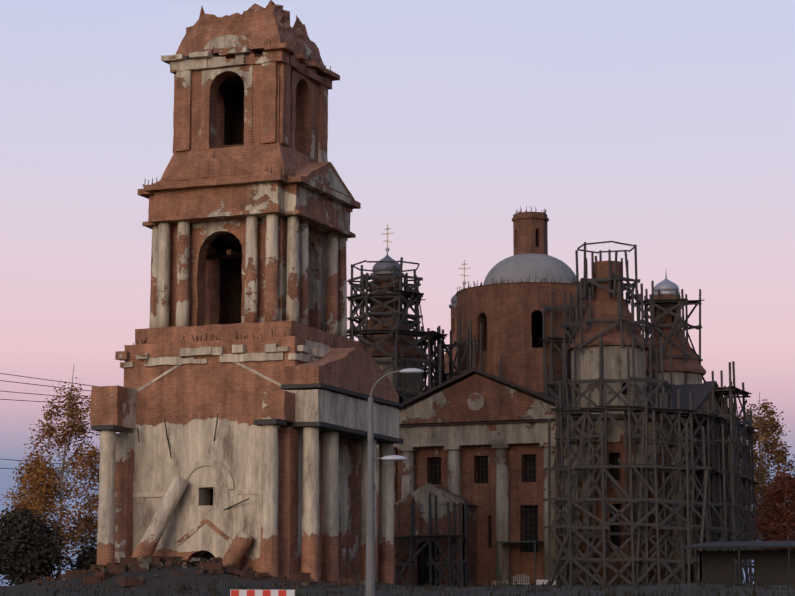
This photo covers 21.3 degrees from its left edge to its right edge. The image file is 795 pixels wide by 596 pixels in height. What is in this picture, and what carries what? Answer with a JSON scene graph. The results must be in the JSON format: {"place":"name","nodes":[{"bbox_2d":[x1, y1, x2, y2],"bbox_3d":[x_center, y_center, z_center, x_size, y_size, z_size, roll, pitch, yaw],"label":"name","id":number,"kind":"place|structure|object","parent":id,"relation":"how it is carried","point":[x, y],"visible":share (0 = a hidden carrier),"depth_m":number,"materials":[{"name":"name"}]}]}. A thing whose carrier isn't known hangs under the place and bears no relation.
{"place":"outdoors","nodes":[
{"label":"outdoors","id":0,"kind":"place"},
{"bbox_2d":[0,373,98,472],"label":"power lines","id":1,"kind":"object","parent":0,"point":[37,401],"visible":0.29,"depth_m":132.09,"materials":[{"name":"black metal"}]},
{"bbox_2d":[0,565,794,595],"bbox_3d":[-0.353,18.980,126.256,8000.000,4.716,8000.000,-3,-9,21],"label":"ground","id":2,"kind":"structure","parent":0,"point":[165,578],"depth_m":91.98,"materials":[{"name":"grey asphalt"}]},
{"bbox_2d":[0,503,64,585],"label":"dark bush","id":3,"kind":"object","parent":2,"relation":"on","point":[4,520],"visible":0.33,"depth_m":114.85,"materials":[{"name":"green plant"}]},
{"bbox_2d":[0,453,67,560],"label":"birch tree","id":4,"kind":"object","parent":2,"relation":"on","point":[19,492],"visible":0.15,"depth_m":125.94,"materials":[{"name":"orange plant"}]},
{"bbox_2d":[0,513,71,585],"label":"dark bush","id":5,"kind":"object","parent":2,"relation":"on","point":[40,556],"visible":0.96,"depth_m":110.23,"materials":[{"name":"green plant"}]},
{"bbox_2d":[9,367,99,577],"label":"birch tree","id":6,"kind":"object","parent":2,"relation":"on","point":[75,537],"visible":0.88,"depth_m":121.84,"materials":[{"name":"orange plant"}]},
{"bbox_2d":[63,536,96,574],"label":"dark bush","id":7,"kind":"object","parent":2,"relation":"on","point":[85,559],"visible":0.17,"depth_m":114.01,"materials":[{"name":"green plant"}]},
{"bbox_2d":[0,556,365,588],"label":"rubble mound","id":8,"kind":"object","parent":2,"relation":"on","point":[213,565],"visible":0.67,"depth_m":98.96,"materials":[{"name":"stone"}]},
{"bbox_2d":[90,0,403,583],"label":"bell tower","id":9,"kind":"structure","parent":2,"relation":"on","point":[233,411],"depth_m":106.36,"materials":[{"name":"red brick"}]},
{"bbox_2d":[230,590,294,595],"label":"barrier board","id":10,"kind":"object","parent":2,"relation":"on","point":[262,592],"visible":1,"depth_m":58.97,"materials":[{"name":"red"}]},
{"bbox_2d":[365,368,423,595],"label":"lamp post","id":11,"kind":"object","parent":2,"relation":"on","point":[370,544],"visible":1,"depth_m":69.53,"materials":[{"name":"grey metal"}]},
{"bbox_2d":[347,205,758,586],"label":"church","id":12,"kind":"structure","parent":2,"relation":"on","point":[586,433],"depth_m":130.59,"materials":[{"name":"red brick"}]},
{"bbox_2d":[679,541,794,585],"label":"shed","id":13,"kind":"structure","parent":2,"relation":"on","point":[775,567],"depth_m":102.77,"materials":[{"name":"brown"}]},
{"bbox_2d":[739,461,769,561],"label":"tree","id":14,"kind":"object","parent":2,"relation":"on","point":[757,504],"visible":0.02,"depth_m":178.81,"materials":[{"name":"brown plant"}]},
{"bbox_2d":[736,392,794,549],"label":"tree","id":15,"kind":"object","parent":2,"relation":"on","point":[762,426],"visible":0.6,"depth_m":171.45,"materials":[{"name":"orange plant"}]},
{"bbox_2d":[752,466,794,549],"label":"tree","id":16,"kind":"object","parent":2,"relation":"on","point":[778,488],"visible":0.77,"depth_m":165.79,"materials":[{"name":"red plant"}]},
{"bbox_2d":[0,0,794,585],"label":"sky","id":17,"kind":"structure","parent":0,"point":[665,128],"materials":[{"name":"purple"}]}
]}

